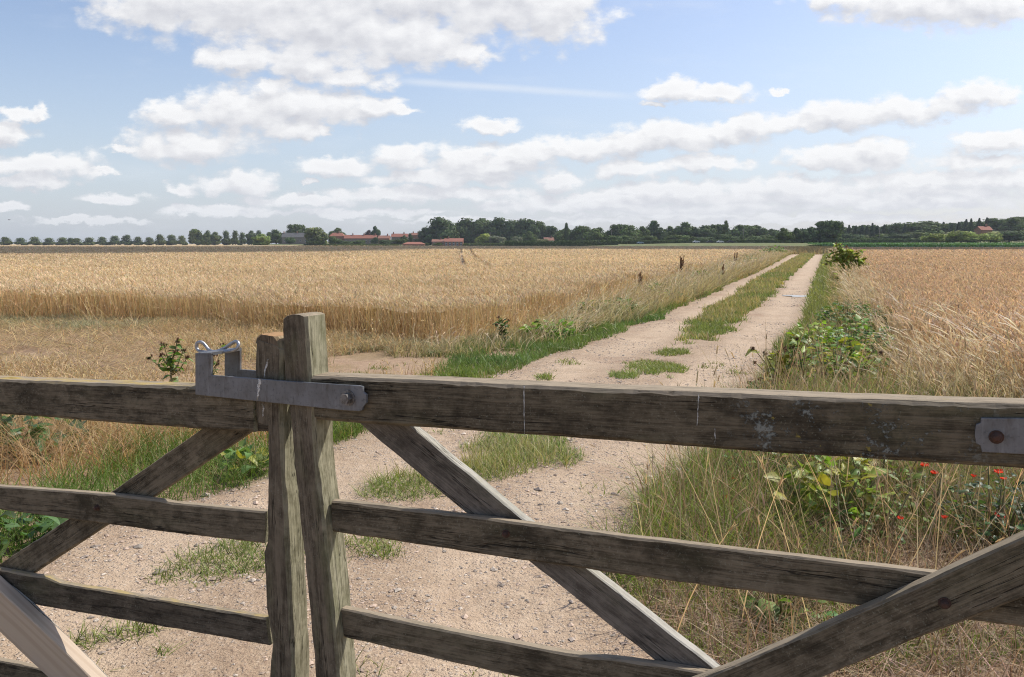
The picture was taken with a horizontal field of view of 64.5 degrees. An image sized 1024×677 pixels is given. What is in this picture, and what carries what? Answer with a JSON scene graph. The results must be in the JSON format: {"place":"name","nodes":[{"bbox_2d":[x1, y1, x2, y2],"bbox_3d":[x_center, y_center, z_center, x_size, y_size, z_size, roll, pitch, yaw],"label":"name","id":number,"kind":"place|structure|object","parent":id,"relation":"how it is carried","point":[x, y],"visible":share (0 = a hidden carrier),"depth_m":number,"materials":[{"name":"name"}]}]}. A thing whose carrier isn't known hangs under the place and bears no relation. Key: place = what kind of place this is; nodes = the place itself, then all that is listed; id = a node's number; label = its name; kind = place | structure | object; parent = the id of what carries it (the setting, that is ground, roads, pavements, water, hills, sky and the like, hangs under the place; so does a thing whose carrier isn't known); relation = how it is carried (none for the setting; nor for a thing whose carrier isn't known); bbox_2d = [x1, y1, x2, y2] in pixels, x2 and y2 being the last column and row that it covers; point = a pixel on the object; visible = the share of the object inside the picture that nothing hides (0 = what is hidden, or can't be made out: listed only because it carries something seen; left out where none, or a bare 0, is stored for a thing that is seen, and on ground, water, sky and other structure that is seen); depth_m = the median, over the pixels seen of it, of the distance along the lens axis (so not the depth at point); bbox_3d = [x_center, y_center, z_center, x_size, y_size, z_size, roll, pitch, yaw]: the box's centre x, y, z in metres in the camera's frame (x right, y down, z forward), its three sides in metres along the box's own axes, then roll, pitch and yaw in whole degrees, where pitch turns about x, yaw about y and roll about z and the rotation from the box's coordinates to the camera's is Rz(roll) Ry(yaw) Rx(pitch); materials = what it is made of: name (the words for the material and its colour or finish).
{"place":"outdoors","nodes":[
{"label":"outdoors","id":0,"kind":"place"},
{"bbox_2d":[0,253,823,676],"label":"track","id":1,"kind":"structure","parent":0,"point":[200,659],"depth_m":3.81,"materials":[{"name":"beige gravel"}]},
{"bbox_2d":[218,438,268,481],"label":"broad leaved plant","id":2,"kind":"object","parent":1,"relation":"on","point":[242,443],"visible":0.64,"depth_m":5.26,"materials":[{"name":"green plant"}]},
{"bbox_2d":[0,230,1023,676],"bbox_3d":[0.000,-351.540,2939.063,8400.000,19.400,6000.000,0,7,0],"label":"ground","id":3,"kind":"structure","parent":0,"point":[358,360],"depth_m":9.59,"materials":[{"name":"plant"}]},
{"bbox_2d":[0,510,67,555],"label":"broad leaved plant","id":4,"kind":"object","parent":3,"relation":"on","point":[45,525],"visible":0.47,"depth_m":3.97,"materials":[{"name":"green plant"}]},
{"bbox_2d":[27,236,42,244],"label":"lime tree","id":5,"kind":"object","parent":3,"relation":"on","point":[34,240],"visible":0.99,"depth_m":839.00,"materials":[{"name":"green plant"}]},
{"bbox_2d":[0,414,90,462],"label":"broad leaved plant","id":6,"kind":"object","parent":3,"relation":"on","point":[9,419],"visible":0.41,"depth_m":5.66,"materials":[{"name":"green plant"}]},
{"bbox_2d":[107,235,121,244],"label":"lime tree","id":7,"kind":"object","parent":3,"relation":"on","point":[113,240],"visible":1,"depth_m":854.04,"materials":[{"name":"green plant"}]},
{"bbox_2d":[0,332,309,676],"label":"field gate","id":8,"kind":"structure","parent":3,"relation":"on","point":[38,637],"depth_m":2.37,"materials":[{"name":"wood"}]},
{"bbox_2d":[154,234,165,244],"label":"lime tree","id":9,"kind":"object","parent":3,"relation":"on","point":[160,240],"visible":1,"depth_m":841.87,"materials":[{"name":"green plant"}]},
{"bbox_2d":[146,337,193,381],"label":"burdock plant","id":10,"kind":"object","parent":3,"relation":"on","point":[170,362],"visible":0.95,"depth_m":7.54,"materials":[{"name":"green plant"}]},
{"bbox_2d":[166,234,177,244],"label":"lime tree","id":11,"kind":"object","parent":3,"relation":"on","point":[172,240],"visible":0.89,"depth_m":853.25,"materials":[{"name":"green plant"}]},
{"bbox_2d":[188,229,202,244],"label":"lime tree","id":12,"kind":"object","parent":3,"relation":"on","point":[194,235],"visible":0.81,"depth_m":779.86,"materials":[{"name":"green plant"}]},
{"bbox_2d":[211,232,222,244],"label":"lime tree","id":13,"kind":"object","parent":3,"relation":"on","point":[215,238],"visible":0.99,"depth_m":781.57,"materials":[{"name":"green plant"}]},
{"bbox_2d":[213,343,225,374],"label":"burdock plant","id":14,"kind":"object","parent":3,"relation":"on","point":[215,363],"visible":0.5,"depth_m":8.04,"materials":[{"name":"green plant"}]},
{"bbox_2d":[221,230,230,244],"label":"lime tree","id":15,"kind":"object","parent":3,"relation":"on","point":[226,239],"visible":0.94,"depth_m":791.35,"materials":[{"name":"green plant"}]},
{"bbox_2d":[230,230,239,244],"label":"lime tree","id":16,"kind":"object","parent":3,"relation":"on","point":[234,240],"visible":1,"depth_m":774.96,"materials":[{"name":"green plant"}]},
{"bbox_2d":[245,230,255,244],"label":"lime tree","id":17,"kind":"object","parent":3,"relation":"on","point":[250,234],"visible":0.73,"depth_m":780.30,"materials":[{"name":"green plant"}]},
{"bbox_2d":[251,234,270,244],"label":"broadleaf tree","id":18,"kind":"object","parent":3,"relation":"on","point":[260,239],"visible":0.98,"depth_m":592.16,"materials":[{"name":"green plant"}]},
{"bbox_2d":[266,229,281,243],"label":"broadleaf tree","id":19,"kind":"object","parent":3,"relation":"on","point":[275,236],"visible":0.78,"depth_m":709.88,"materials":[{"name":"green plant"}]},
{"bbox_2d":[281,231,305,243],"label":"house","id":20,"kind":"structure","parent":3,"relation":"on","point":[299,238],"depth_m":695.14,"materials":[{"name":"grey stone"}]},
{"bbox_2d":[285,224,305,232],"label":"broadleaf tree","id":21,"kind":"object","parent":3,"relation":"on","point":[294,228],"visible":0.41,"depth_m":729.74,"materials":[{"name":"green plant"}]},
{"bbox_2d":[304,227,329,244],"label":"broadleaf tree","id":22,"kind":"object","parent":3,"relation":"on","point":[316,235],"visible":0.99,"depth_m":587.42,"materials":[{"name":"green plant"}]},
{"bbox_2d":[303,243,398,245],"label":"hedge","id":23,"kind":"object","parent":3,"relation":"on","point":[342,244],"visible":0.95,"depth_m":587.44,"materials":[{"name":"green plant"}]},
{"bbox_2d":[344,234,377,243],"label":"house","id":24,"kind":"structure","parent":3,"relation":"on","point":[366,238],"depth_m":643.64,"materials":[{"name":"red stone"}]},
{"bbox_2d":[0,245,793,346],"bbox_3d":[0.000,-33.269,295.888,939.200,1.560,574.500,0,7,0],"label":"wheat crop","id":25,"kind":"object","parent":3,"relation":"on","point":[489,285],"visible":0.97,"depth_m":20.13,"materials":[{"name":"plant"}]},
{"bbox_2d":[417,227,431,244],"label":"broadleaf tree","id":26,"kind":"object","parent":3,"relation":"on","point":[422,233],"visible":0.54,"depth_m":632.02,"materials":[{"name":"green plant"}]},
{"bbox_2d":[420,217,455,241],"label":"broadleaf tree","id":27,"kind":"object","parent":3,"relation":"on","point":[439,227],"visible":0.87,"depth_m":626.00,"materials":[{"name":"green plant"}]},
{"bbox_2d":[444,236,463,245],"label":"house","id":28,"kind":"structure","parent":3,"relation":"on","point":[448,241],"depth_m":588.09,"materials":[{"name":"brick"}]},
{"bbox_2d":[454,222,468,242],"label":"broadleaf tree","id":29,"kind":"object","parent":3,"relation":"on","point":[461,229],"visible":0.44,"depth_m":648.86,"materials":[{"name":"green plant"}]},
{"bbox_2d":[458,217,486,243],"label":"broadleaf tree","id":30,"kind":"object","parent":3,"relation":"on","point":[476,229],"visible":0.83,"depth_m":649.00,"materials":[{"name":"green plant"}]},
{"bbox_2d":[474,233,489,242],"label":"willow tree","id":31,"kind":"object","parent":3,"relation":"on","point":[485,236],"visible":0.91,"depth_m":597.71,"materials":[{"name":"green plant"}]},
{"bbox_2d":[463,243,504,245],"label":"hedge","id":32,"kind":"object","parent":3,"relation":"on","point":[483,244],"visible":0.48,"depth_m":588.34,"materials":[{"name":"green plant"}]},
{"bbox_2d":[484,218,500,243],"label":"broadleaf tree","id":33,"kind":"object","parent":3,"relation":"on","point":[490,229],"visible":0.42,"depth_m":640.41,"materials":[{"name":"green plant"}]},
{"bbox_2d":[485,235,505,243],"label":"willow tree","id":34,"kind":"object","parent":3,"relation":"on","point":[495,239],"visible":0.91,"depth_m":597.72,"materials":[{"name":"green plant"}]},
{"bbox_2d":[492,316,509,341],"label":"burdock plant","id":35,"kind":"object","parent":3,"relation":"on","point":[501,330],"visible":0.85,"depth_m":12.24,"materials":[{"name":"green plant"}]},
{"bbox_2d":[490,217,518,240],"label":"broadleaf tree","id":36,"kind":"object","parent":3,"relation":"on","point":[507,227],"visible":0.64,"depth_m":637.87,"materials":[{"name":"green plant"}]},
{"bbox_2d":[0,251,1023,676],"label":"green grass","id":37,"kind":"structure","parent":3,"relation":"on","point":[756,291],"depth_m":4.98,"materials":[{"name":"green plant"}]},
{"bbox_2d":[506,218,529,240],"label":"broadleaf tree","id":38,"kind":"object","parent":3,"relation":"on","point":[517,232],"visible":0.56,"depth_m":636.55,"materials":[{"name":"green plant"}]},
{"bbox_2d":[518,219,540,238],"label":"broadleaf tree","id":39,"kind":"object","parent":3,"relation":"on","point":[532,228],"visible":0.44,"depth_m":638.06,"materials":[{"name":"green plant"}]},
{"bbox_2d":[522,231,537,241],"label":"broadleaf tree","id":40,"kind":"object","parent":3,"relation":"on","point":[528,235],"visible":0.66,"depth_m":608.41,"materials":[{"name":"green plant"}]},
{"bbox_2d":[535,221,545,238],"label":"broadleaf tree","id":41,"kind":"object","parent":3,"relation":"on","point":[541,226],"visible":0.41,"depth_m":643.55,"materials":[{"name":"green plant"}]},
{"bbox_2d":[540,226,557,239],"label":"broadleaf tree","id":42,"kind":"object","parent":3,"relation":"on","point":[550,231],"visible":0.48,"depth_m":641.26,"materials":[{"name":"green plant"}]},
{"bbox_2d":[519,318,579,336],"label":"broad leaved plant","id":43,"kind":"object","parent":3,"relation":"on","point":[545,326],"visible":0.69,"depth_m":12.89,"materials":[{"name":"green plant"}]},
{"bbox_2d":[554,228,570,241],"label":"broadleaf tree","id":44,"kind":"object","parent":3,"relation":"on","point":[559,235],"visible":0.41,"depth_m":569.40,"materials":[{"name":"green plant"}]},
{"bbox_2d":[569,225,591,241],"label":"broadleaf tree","id":45,"kind":"object","parent":3,"relation":"on","point":[577,234],"visible":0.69,"depth_m":564.18,"materials":[{"name":"green plant"}]},
{"bbox_2d":[583,228,606,240],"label":"broadleaf tree","id":46,"kind":"object","parent":3,"relation":"on","point":[594,234],"visible":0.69,"depth_m":534.88,"materials":[{"name":"green plant"}]},
{"bbox_2d":[195,312,1023,676],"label":"field gate","id":47,"kind":"structure","parent":3,"relation":"on","point":[891,602],"depth_m":1.80,"materials":[{"name":"wood"}]},
{"bbox_2d":[606,235,629,240],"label":"hedgerow tree","id":48,"kind":"object","parent":3,"relation":"on","point":[613,237],"visible":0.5,"depth_m":491.67,"materials":[{"name":"green plant"}]},
{"bbox_2d":[608,224,628,235],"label":"broadleaf tree","id":49,"kind":"object","parent":3,"relation":"on","point":[615,228],"visible":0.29,"depth_m":551.24,"materials":[{"name":"green plant"}]},
{"bbox_2d":[619,225,641,238],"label":"broadleaf tree","id":50,"kind":"object","parent":3,"relation":"on","point":[630,230],"visible":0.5,"depth_m":532.95,"materials":[{"name":"green plant"}]},
{"bbox_2d":[504,238,775,245],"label":"hedge","id":51,"kind":"object","parent":3,"relation":"on","point":[567,243],"visible":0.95,"depth_m":472.19,"materials":[{"name":"green plant"}]},
{"bbox_2d":[646,220,659,236],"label":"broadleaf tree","id":52,"kind":"object","parent":3,"relation":"on","point":[653,226],"visible":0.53,"depth_m":567.14,"materials":[{"name":"green plant"}]},
{"bbox_2d":[655,227,667,239],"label":"broadleaf tree","id":53,"kind":"object","parent":3,"relation":"on","point":[660,234],"visible":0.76,"depth_m":555.59,"materials":[{"name":"green plant"}]},
{"bbox_2d":[663,235,688,239],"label":"hedgerow tree","id":54,"kind":"object","parent":3,"relation":"on","point":[679,237],"visible":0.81,"depth_m":497.53,"materials":[{"name":"green plant"}]},
{"bbox_2d":[674,222,697,236],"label":"broadleaf tree","id":55,"kind":"object","parent":3,"relation":"on","point":[683,228],"visible":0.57,"depth_m":549.74,"materials":[{"name":"green plant"}]},
{"bbox_2d":[692,225,716,239],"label":"broadleaf tree","id":56,"kind":"object","parent":3,"relation":"on","point":[705,231],"visible":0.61,"depth_m":543.72,"materials":[{"name":"green plant"}]},
{"bbox_2d":[709,224,728,238],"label":"broadleaf tree","id":57,"kind":"object","parent":3,"relation":"on","point":[718,228],"visible":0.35,"depth_m":559.93,"materials":[{"name":"green plant"}]},
{"bbox_2d":[715,234,739,239],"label":"hedgerow tree","id":58,"kind":"object","parent":3,"relation":"on","point":[724,236],"visible":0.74,"depth_m":497.72,"materials":[{"name":"green plant"}]},
{"bbox_2d":[725,224,747,239],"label":"broadleaf tree","id":59,"kind":"object","parent":3,"relation":"on","point":[737,231],"visible":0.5,"depth_m":531.81,"materials":[{"name":"green plant"}]},
{"bbox_2d":[743,225,758,238],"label":"broadleaf tree","id":60,"kind":"object","parent":3,"relation":"on","point":[751,230],"visible":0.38,"depth_m":560.77,"materials":[{"name":"green plant"}]},
{"bbox_2d":[722,449,789,498],"bbox_3d":[1.471,0.786,4.950,0.443,0.296,0.413,-5,8,-35],"label":"leaved weed","id":61,"kind":"object","parent":3,"relation":"on","point":[736,454],"visible":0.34,"depth_m":4.93,"materials":[{"name":"green plant"}]},
{"bbox_2d":[546,221,984,234],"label":"wood","id":62,"kind":"object","parent":3,"relation":"on","point":[881,227],"visible":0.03,"depth_m":559.28,"materials":[{"name":"green plant"}]},
{"bbox_2d":[745,346,794,389],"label":"burdock plant","id":63,"kind":"object","parent":3,"relation":"on","point":[771,357],"visible":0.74,"depth_m":7.75,"materials":[{"name":"green plant"}]},
{"bbox_2d":[775,228,795,242],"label":"broadleaf tree","id":64,"kind":"object","parent":3,"relation":"on","point":[785,235],"visible":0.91,"depth_m":424.00,"materials":[{"name":"green plant"}]},
{"bbox_2d":[554,315,1023,676],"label":"dead stems","id":65,"kind":"object","parent":3,"relation":"on","point":[890,556],"visible":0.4,"depth_m":3.83,"materials":[{"name":"plant"}]},
{"bbox_2d":[740,591,837,629],"bbox_3d":[1.119,1.044,3.282,0.377,0.181,0.333,0,7,0],"label":"leaved weed","id":66,"kind":"object","parent":3,"relation":"on","point":[759,604],"visible":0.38,"depth_m":3.17,"materials":[{"name":"green plant"}]},
{"bbox_2d":[752,452,841,484],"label":"broad leaved plant","id":67,"kind":"object","parent":3,"relation":"on","point":[812,457],"visible":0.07,"depth_m":5.12,"materials":[{"name":"green plant"}]},
{"bbox_2d":[792,228,803,242],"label":"broadleaf tree","id":68,"kind":"object","parent":3,"relation":"on","point":[799,235],"visible":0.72,"depth_m":424.49,"materials":[{"name":"green plant"}]},
{"bbox_2d":[782,337,816,388],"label":"burdock plant","id":69,"kind":"object","parent":3,"relation":"on","point":[803,349],"visible":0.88,"depth_m":7.73,"materials":[{"name":"green plant"}]},
{"bbox_2d":[802,227,819,242],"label":"broadleaf tree","id":70,"kind":"object","parent":3,"relation":"on","point":[811,234],"visible":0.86,"depth_m":423.77,"materials":[{"name":"green plant"}]},
{"bbox_2d":[786,320,848,350],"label":"bramble bush","id":71,"kind":"object","parent":3,"relation":"on","point":[810,327],"visible":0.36,"depth_m":11.38,"materials":[{"name":"green plant"}]},
{"bbox_2d":[814,220,843,242],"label":"broadleaf tree","id":72,"kind":"object","parent":3,"relation":"on","point":[831,231],"visible":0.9,"depth_m":422.07,"materials":[{"name":"green plant"}]},
{"bbox_2d":[764,454,901,534],"bbox_3d":[1.695,0.759,4.376,0.691,0.494,0.702,0,7,0],"label":"broad leaved plant","id":73,"kind":"object","parent":3,"relation":"on","point":[824,478],"visible":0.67,"depth_m":4.30,"materials":[{"name":"green plant"}]},
{"bbox_2d":[790,337,891,384],"bbox_3d":[3.482,0.247,8.573,1.067,0.558,1.008,0,7,0],"label":"bramble bush","id":74,"kind":"object","parent":3,"relation":"on","point":[857,347],"visible":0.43,"depth_m":8.53,"materials":[{"name":"green plant"}]},
{"bbox_2d":[814,299,874,327],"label":"bramble bush","id":75,"kind":"object","parent":3,"relation":"on","point":[824,316],"visible":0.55,"depth_m":14.04,"materials":[{"name":"green plant"}]},
{"bbox_2d":[822,242,868,278],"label":"burdock plant","id":76,"kind":"object","parent":3,"relation":"on","point":[846,255],"visible":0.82,"depth_m":31.16,"materials":[{"name":"green plant"}]},
{"bbox_2d":[821,351,882,388],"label":"burdock plant","id":77,"kind":"object","parent":3,"relation":"on","point":[856,364],"visible":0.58,"depth_m":7.87,"materials":[{"name":"green plant"}]},
{"bbox_2d":[840,233,864,239],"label":"hedgerow tree","id":78,"kind":"object","parent":3,"relation":"on","point":[849,236],"visible":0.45,"depth_m":494.49,"materials":[{"name":"green plant"}]},
{"bbox_2d":[810,314,898,357],"bbox_3d":[4.383,0.004,10.316,1.134,0.608,1.108,-6,9,-40],"label":"bramble bush","id":79,"kind":"object","parent":3,"relation":"on","point":[851,336],"visible":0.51,"depth_m":10.29,"materials":[{"name":"green plant"}]},
{"bbox_2d":[776,238,932,242],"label":"hedge","id":80,"kind":"object","parent":3,"relation":"on","point":[876,240],"visible":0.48,"depth_m":456.23,"materials":[{"name":"green plant"}]},
{"bbox_2d":[814,484,918,558],"bbox_3d":[1.737,0.891,4.032,0.493,0.300,0.516,0,7,0],"label":"leaved weed","id":81,"kind":"object","parent":3,"relation":"on","point":[859,529],"visible":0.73,"depth_m":3.95,"materials":[{"name":"green plant"}]},
{"bbox_2d":[841,300,902,332],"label":"bramble bush","id":82,"kind":"object","parent":3,"relation":"on","point":[864,307],"visible":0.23,"depth_m":13.06,"materials":[{"name":"green plant"}]},
{"bbox_2d":[825,456,934,504],"bbox_3d":[2.136,0.753,4.677,0.583,0.425,0.625,0,7,0],"label":"broad leaved plant","id":83,"kind":"object","parent":3,"relation":"on","point":[919,469],"visible":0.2,"depth_m":4.67,"materials":[{"name":"green plant"}]},
{"bbox_2d":[881,222,901,235],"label":"broadleaf tree","id":84,"kind":"object","parent":3,"relation":"on","point":[891,229],"visible":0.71,"depth_m":532.11,"materials":[{"name":"green plant"}]},
{"bbox_2d":[879,233,913,238],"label":"hedgerow tree","id":85,"kind":"object","parent":3,"relation":"on","point":[902,236],"visible":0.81,"depth_m":489.11,"materials":[{"name":"green plant"}]},
{"bbox_2d":[808,242,1023,246],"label":"green crop","id":86,"kind":"object","parent":3,"relation":"on","point":[934,244],"visible":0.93,"depth_m":251.71,"materials":[{"name":"green plant"}]},
{"bbox_2d":[902,232,929,237],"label":"hedgerow tree","id":87,"kind":"object","parent":3,"relation":"on","point":[917,234],"visible":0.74,"depth_m":496.73,"materials":[{"name":"green plant"}]},
{"bbox_2d":[898,221,944,233],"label":"broadleaf tree","id":88,"kind":"object","parent":3,"relation":"on","point":[929,227],"visible":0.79,"depth_m":519.14,"materials":[{"name":"green plant"}]},
{"bbox_2d":[824,246,1023,397],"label":"wheat crop","id":89,"kind":"object","parent":3,"relation":"on","point":[988,279],"visible":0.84,"depth_m":14.38,"materials":[{"name":"plant"}]},
{"bbox_2d":[870,466,982,541],"bbox_3d":[2.136,0.855,4.179,0.535,0.337,0.557,0,7,0],"label":"leaved weed","id":90,"kind":"object","parent":3,"relation":"on","point":[917,475],"visible":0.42,"depth_m":4.16,"materials":[{"name":"green plant"}]},
{"bbox_2d":[920,233,945,242],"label":"field bush","id":91,"kind":"object","parent":3,"relation":"on","point":[934,237],"visible":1,"depth_m":401.83,"materials":[{"name":"green plant"}]},
{"bbox_2d":[946,230,974,242],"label":"field bush","id":92,"kind":"object","parent":3,"relation":"on","point":[959,235],"visible":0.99,"depth_m":406.07,"materials":[{"name":"green plant"}]},
{"bbox_2d":[931,466,1023,547],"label":"leaved weed","id":93,"kind":"object","parent":3,"relation":"on","point":[995,528],"visible":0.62,"depth_m":3.99,"materials":[{"name":"green plant"}]},
{"bbox_2d":[964,232,991,242],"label":"field bush","id":94,"kind":"object","parent":3,"relation":"on","point":[984,237],"visible":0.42,"depth_m":406.65,"materials":[{"name":"green plant"}]},
{"bbox_2d":[974,224,992,233],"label":"house","id":95,"kind":"structure","parent":3,"relation":"on","point":[986,228],"depth_m":467.23,"materials":[{"name":"brick"}]},
{"bbox_2d":[978,231,1003,242],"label":"field bush","id":96,"kind":"object","parent":3,"relation":"on","point":[997,237],"visible":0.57,"depth_m":412.79,"materials":[{"name":"green plant"}]},
{"bbox_2d":[982,218,1006,229],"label":"broadleaf tree","id":97,"kind":"object","parent":3,"relation":"on","point":[994,223],"visible":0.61,"depth_m":532.74,"materials":[{"name":"green plant"}]},
{"bbox_2d":[999,217,1023,230],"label":"broadleaf tree","id":98,"kind":"object","parent":3,"relation":"on","point":[1013,223],"visible":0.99,"depth_m":512.78,"materials":[{"name":"green plant"}]},
{"bbox_2d":[1000,230,1023,242],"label":"field bush","id":99,"kind":"object","parent":3,"relation":"on","point":[1007,235],"visible":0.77,"depth_m":413.75,"materials":[{"name":"green plant"}]},
{"bbox_2d":[0,0,1023,243],"label":"sky","id":100,"kind":"structure","parent":0,"point":[142,119],"materials":[{"name":"blue"}]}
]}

